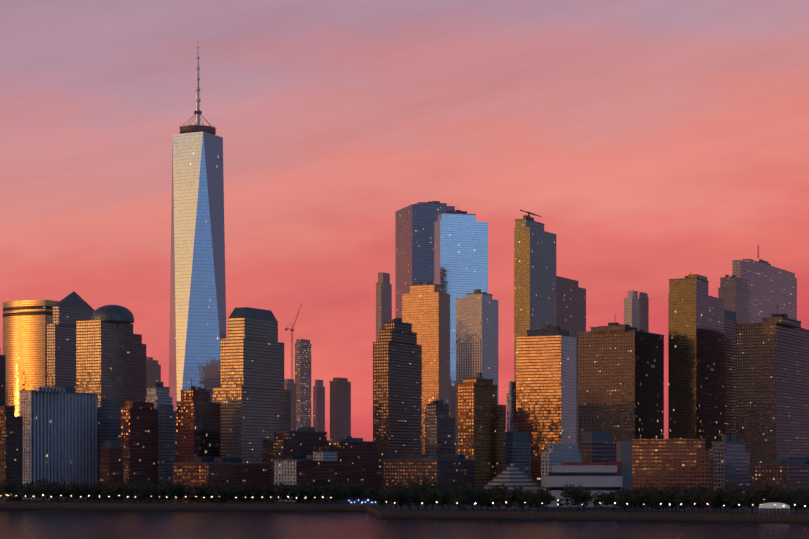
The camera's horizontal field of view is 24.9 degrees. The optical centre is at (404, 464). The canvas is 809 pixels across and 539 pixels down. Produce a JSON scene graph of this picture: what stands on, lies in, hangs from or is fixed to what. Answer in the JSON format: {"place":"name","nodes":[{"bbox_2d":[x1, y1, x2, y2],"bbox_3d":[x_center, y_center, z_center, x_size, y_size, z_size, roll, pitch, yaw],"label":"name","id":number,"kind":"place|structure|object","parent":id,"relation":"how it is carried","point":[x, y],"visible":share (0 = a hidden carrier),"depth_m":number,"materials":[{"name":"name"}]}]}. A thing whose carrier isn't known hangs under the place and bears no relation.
{"place":"outdoors","nodes":[
{"label":"outdoors","id":0,"kind":"place"},
{"bbox_2d":[285,304,301,378],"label":"tower crane","id":1,"kind":"object","parent":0,"point":[291,330],"visible":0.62,"depth_m":2574.36,"materials":[{"name":"red"}]},
{"bbox_2d":[0,509,808,538],"bbox_3d":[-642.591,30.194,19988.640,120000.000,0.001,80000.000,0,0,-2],"label":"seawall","id":2,"kind":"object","parent":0,"point":[127,524],"depth_m":884.05,"materials":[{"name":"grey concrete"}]},
{"bbox_2d":[0,497,808,522],"bbox_3d":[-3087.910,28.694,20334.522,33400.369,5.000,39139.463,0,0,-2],"label":"waterfront promenade","id":3,"kind":"structure","parent":0,"point":[593,513],"depth_m":1077.22,"materials":[{"name":"concrete"}]},
{"bbox_2d":[0,355,5,405],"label":"edge tower","id":4,"kind":"structure","parent":3,"relation":"on","point":[2,380],"depth_m":1499.98,"materials":[{"name":"black glass"}]},
{"bbox_2d":[0,406,22,500],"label":"edge block","id":5,"kind":"structure","parent":3,"relation":"on","point":[11,446],"depth_m":1325.33,"materials":[{"name":"brown brick"}]},
{"bbox_2d":[3,300,58,415],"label":"skyscraper","id":6,"kind":"structure","parent":3,"relation":"on","point":[25,322],"depth_m":1741.17,"materials":[{"name":"gold glass"}]},
{"bbox_2d":[19,386,97,498],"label":"office building","id":7,"kind":"structure","parent":3,"relation":"on","point":[60,432],"depth_m":1419.96,"materials":[{"name":"white concrete"}]},
{"bbox_2d":[47,291,94,392],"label":"skyscraper","id":8,"kind":"structure","parent":3,"relation":"on","point":[71,309],"depth_m":1699.65,"materials":[{"name":"stone"}]},
{"bbox_2d":[98,398,120,486],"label":"building","id":9,"kind":"structure","parent":3,"relation":"on","point":[109,420],"depth_m":1466.32,"materials":[{"name":"glass"}]},
{"bbox_2d":[76,305,145,407],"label":"domed skyscraper","id":10,"kind":"structure","parent":3,"relation":"on","point":[110,355],"depth_m":1622.62,"materials":[{"name":"stone"}]},
{"bbox_2d":[100,442,123,499],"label":"building","id":11,"kind":"structure","parent":3,"relation":"on","point":[112,461],"depth_m":1356.60,"materials":[{"name":"brown"}]},
{"bbox_2d":[120,402,157,498],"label":"brick tower","id":12,"kind":"structure","parent":3,"relation":"on","point":[139,432],"depth_m":1403.69,"materials":[{"name":"brown brick"}]},
{"bbox_2d":[146,357,160,395],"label":"building","id":13,"kind":"structure","parent":3,"relation":"on","point":[153,371],"depth_m":2501.13,"materials":[{"name":"grey"}]},
{"bbox_2d":[146,382,171,407],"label":"building","id":14,"kind":"structure","parent":3,"relation":"on","point":[157,393],"depth_m":1518.12,"materials":[{"name":"concrete"}]},
{"bbox_2d":[158,404,176,497],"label":"building","id":15,"kind":"structure","parent":3,"relation":"on","point":[167,436],"depth_m":1476.23,"materials":[{"name":"glass"}]},
{"bbox_2d":[169,42,225,410],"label":"skyscraper","id":16,"kind":"structure","parent":3,"relation":"on","point":[197,306],"depth_m":2165.86,"materials":[{"name":"blue glass"}]},
{"bbox_2d":[176,378,220,462],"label":"building","id":17,"kind":"structure","parent":3,"relation":"on","point":[198,423],"depth_m":1400.86,"materials":[{"name":"brown"}]},
{"bbox_2d":[173,457,270,501],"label":"shore brick row","id":18,"kind":"object","parent":3,"relation":"on","point":[196,471],"visible":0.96,"depth_m":1303.06,"materials":[{"name":"brown brick"}]},
{"bbox_2d":[213,307,290,462],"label":"skyscraper","id":19,"kind":"structure","parent":3,"relation":"on","point":[251,395],"depth_m":1506.75,"materials":[{"name":"stone"}]},
{"bbox_2d":[284,379,296,430],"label":"skyscraper","id":20,"kind":"structure","parent":3,"relation":"on","point":[290,384],"depth_m":2510.38,"materials":[{"name":"brown stone"}]},
{"bbox_2d":[262,423,330,484],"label":"brick block","id":21,"kind":"structure","parent":3,"relation":"on","point":[298,442],"depth_m":1430.05,"materials":[{"name":"brown brick"}]},
{"bbox_2d":[294,335,311,427],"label":"skyscraper","id":22,"kind":"structure","parent":3,"relation":"on","point":[303,364],"depth_m":2603.22,"materials":[{"name":"grey"}]},
{"bbox_2d":[274,445,337,501],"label":"cream shore row","id":23,"kind":"object","parent":3,"relation":"on","point":[316,465],"visible":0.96,"depth_m":1295.64,"materials":[{"name":"brown concrete"}]},
{"bbox_2d":[313,380,324,431],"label":"skyscraper","id":24,"kind":"structure","parent":3,"relation":"on","point":[318,406],"depth_m":2503.32,"materials":[{"name":"grey"}]},
{"bbox_2d":[329,377,350,440],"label":"block","id":25,"kind":"structure","parent":3,"relation":"on","point":[340,408],"depth_m":2305.02,"materials":[{"name":"grey"}]},
{"bbox_2d":[319,436,376,499],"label":"brick block","id":26,"kind":"structure","parent":3,"relation":"on","point":[356,461],"depth_m":1411.84,"materials":[{"name":"brown brick"}]},
{"bbox_2d":[376,272,391,341],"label":"skyscraper","id":27,"kind":"structure","parent":3,"relation":"on","point":[383,298],"depth_m":2502.84,"materials":[{"name":"grey"}]},
{"bbox_2d":[0,501,789,514],"bbox_3d":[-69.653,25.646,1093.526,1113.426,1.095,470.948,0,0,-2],"label":"promenade railing","id":28,"kind":"object","parent":3,"relation":"on","point":[418,509],"visible":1,"depth_m":1033.91,"materials":[{"name":"grey metal"}]},
{"bbox_2d":[373,307,421,487],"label":"brick tower","id":29,"kind":"structure","parent":3,"relation":"on","point":[397,392],"depth_m":1491.18,"materials":[{"name":"brown"}]},
{"bbox_2d":[0,477,808,513],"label":"trees","id":30,"kind":"object","parent":3,"relation":"on","point":[651,497],"visible":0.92,"depth_m":1059.86,"materials":[{"name":"green plant"}]},
{"bbox_2d":[6,494,808,514],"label":"street lamps","id":31,"kind":"object","parent":3,"relation":"on","point":[436,504],"visible":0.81,"depth_m":1039.60,"materials":[{"name":"grey metal"}]},
{"bbox_2d":[395,201,454,317],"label":"skyscraper","id":32,"kind":"structure","parent":3,"relation":"on","point":[414,244],"depth_m":2158.33,"materials":[{"name":"blue glass"}]},
{"bbox_2d":[402,282,449,454],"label":"skyscraper","id":33,"kind":"structure","parent":3,"relation":"on","point":[426,310],"depth_m":1909.53,"materials":[{"name":"brown glass"}]},
{"bbox_2d":[382,455,475,492],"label":"building","id":34,"kind":"structure","parent":3,"relation":"on","point":[449,472],"depth_m":1315.92,"materials":[{"name":"brown brick"}]},
{"bbox_2d":[425,400,454,456],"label":"building","id":35,"kind":"structure","parent":3,"relation":"on","point":[439,431],"depth_m":1456.80,"materials":[{"name":"concrete"}]},
{"bbox_2d":[434,210,487,454],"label":"skyscraper","id":36,"kind":"structure","parent":3,"relation":"on","point":[460,254],"depth_m":2008.39,"materials":[{"name":"blue glass"}]},
{"bbox_2d":[456,289,497,454],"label":"white tower","id":37,"kind":"structure","parent":3,"relation":"on","point":[477,331],"depth_m":1661.06,"materials":[{"name":"concrete"}]},
{"bbox_2d":[457,373,505,489],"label":"building","id":38,"kind":"structure","parent":3,"relation":"on","point":[481,427],"depth_m":1393.34,"materials":[{"name":"grey"}]},
{"bbox_2d":[507,381,515,431],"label":"skyscraper","id":39,"kind":"structure","parent":3,"relation":"on","point":[511,410],"depth_m":1525.83,"materials":[{"name":"concrete"}]},
{"bbox_2d":[483,464,541,508],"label":"stepped pyramid building","id":40,"kind":"structure","parent":3,"relation":"on","point":[512,475],"depth_m":1096.57,"materials":[{"name":"grey stone"}]},
{"bbox_2d":[506,432,530,476],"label":"building","id":41,"kind":"structure","parent":3,"relation":"on","point":[518,449],"depth_m":1434.58,"materials":[{"name":"glass"}]},
{"bbox_2d":[514,215,555,381],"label":"skyscraper","id":42,"kind":"structure","parent":3,"relation":"on","point":[534,275],"depth_m":1812.17,"materials":[{"name":"brown glass"}]},
{"bbox_2d":[520,210,540,219],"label":"rooftop crane","id":43,"kind":"object","parent":42,"relation":"on","point":[529,213],"visible":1,"depth_m":1811.59,"materials":[{"name":"grey metal"}]},
{"bbox_2d":[516,324,575,484],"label":"skyscraper","id":44,"kind":"structure","parent":3,"relation":"on","point":[545,385],"depth_m":1514.27,"materials":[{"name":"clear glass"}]},
{"bbox_2d":[541,443,581,491],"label":"building","id":45,"kind":"structure","parent":3,"relation":"on","point":[556,453],"depth_m":1236.23,"materials":[{"name":"white concrete"}]},
{"bbox_2d":[556,276,585,443],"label":"dark tower","id":46,"kind":"structure","parent":3,"relation":"on","point":[570,305],"depth_m":2148.88,"materials":[{"name":"black glass"}]},
{"bbox_2d":[542,441,631,506],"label":"building","id":47,"kind":"structure","parent":3,"relation":"on","point":[612,476],"depth_m":1077.68,"materials":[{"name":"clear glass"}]},
{"bbox_2d":[578,432,615,464],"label":"dark block","id":48,"kind":"structure","parent":3,"relation":"on","point":[597,447],"depth_m":1315.41,"materials":[{"name":"grey"}]},
{"bbox_2d":[578,322,663,441],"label":"office building","id":49,"kind":"structure","parent":3,"relation":"on","point":[620,382],"depth_m":1469.90,"materials":[{"name":"glass"}]},
{"bbox_2d":[624,290,638,329],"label":"skyscraper","id":50,"kind":"structure","parent":3,"relation":"on","point":[631,310],"depth_m":2314.86,"materials":[{"name":"concrete"}]},
{"bbox_2d":[639,292,648,331],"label":"skyscraper","id":51,"kind":"structure","parent":3,"relation":"on","point":[643,311],"depth_m":2269.31,"materials":[{"name":"grey"}]},
{"bbox_2d":[632,439,713,505],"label":"building","id":52,"kind":"structure","parent":3,"relation":"on","point":[662,463],"depth_m":1167.97,"materials":[{"name":"brick"}]},
{"bbox_2d":[668,271,723,448],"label":"skyscraper","id":53,"kind":"structure","parent":3,"relation":"on","point":[695,360],"depth_m":1517.71,"materials":[{"name":"brown glass"}]},
{"bbox_2d":[711,435,749,504],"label":"grey block","id":54,"kind":"structure","parent":3,"relation":"on","point":[731,461],"depth_m":1220.12,"materials":[{"name":"concrete"}]},
{"bbox_2d":[724,310,736,435],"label":"skyscraper","id":55,"kind":"structure","parent":3,"relation":"on","point":[730,321],"depth_m":1598.84,"materials":[{"name":"grey glass"}]},
{"bbox_2d":[718,275,749,323],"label":"skyscraper","id":56,"kind":"structure","parent":3,"relation":"on","point":[733,292],"depth_m":2222.68,"materials":[{"name":"grey"}]},
{"bbox_2d":[732,258,796,322],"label":"office tower","id":57,"kind":"structure","parent":3,"relation":"on","point":[770,288],"depth_m":2521.82,"materials":[{"name":"grey"}]},
{"bbox_2d":[735,305,808,489],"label":"skyscraper","id":58,"kind":"structure","parent":3,"relation":"on","point":[771,388],"depth_m":1522.64,"materials":[{"name":"stone"}]},
{"bbox_2d":[759,502,789,513],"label":"pavilion","id":59,"kind":"structure","parent":3,"relation":"on","point":[772,505],"depth_m":974.00,"materials":[{"name":"white fabric"}]},
{"bbox_2d":[753,458,808,505],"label":"building","id":60,"kind":"structure","parent":3,"relation":"on","point":[791,474],"depth_m":1166.24,"materials":[{"name":"brown brick"}]},
{"bbox_2d":[0,0,808,440],"label":"sky","id":61,"kind":"structure","parent":0,"point":[657,141],"materials":[{"name":"pink"}]}
]}

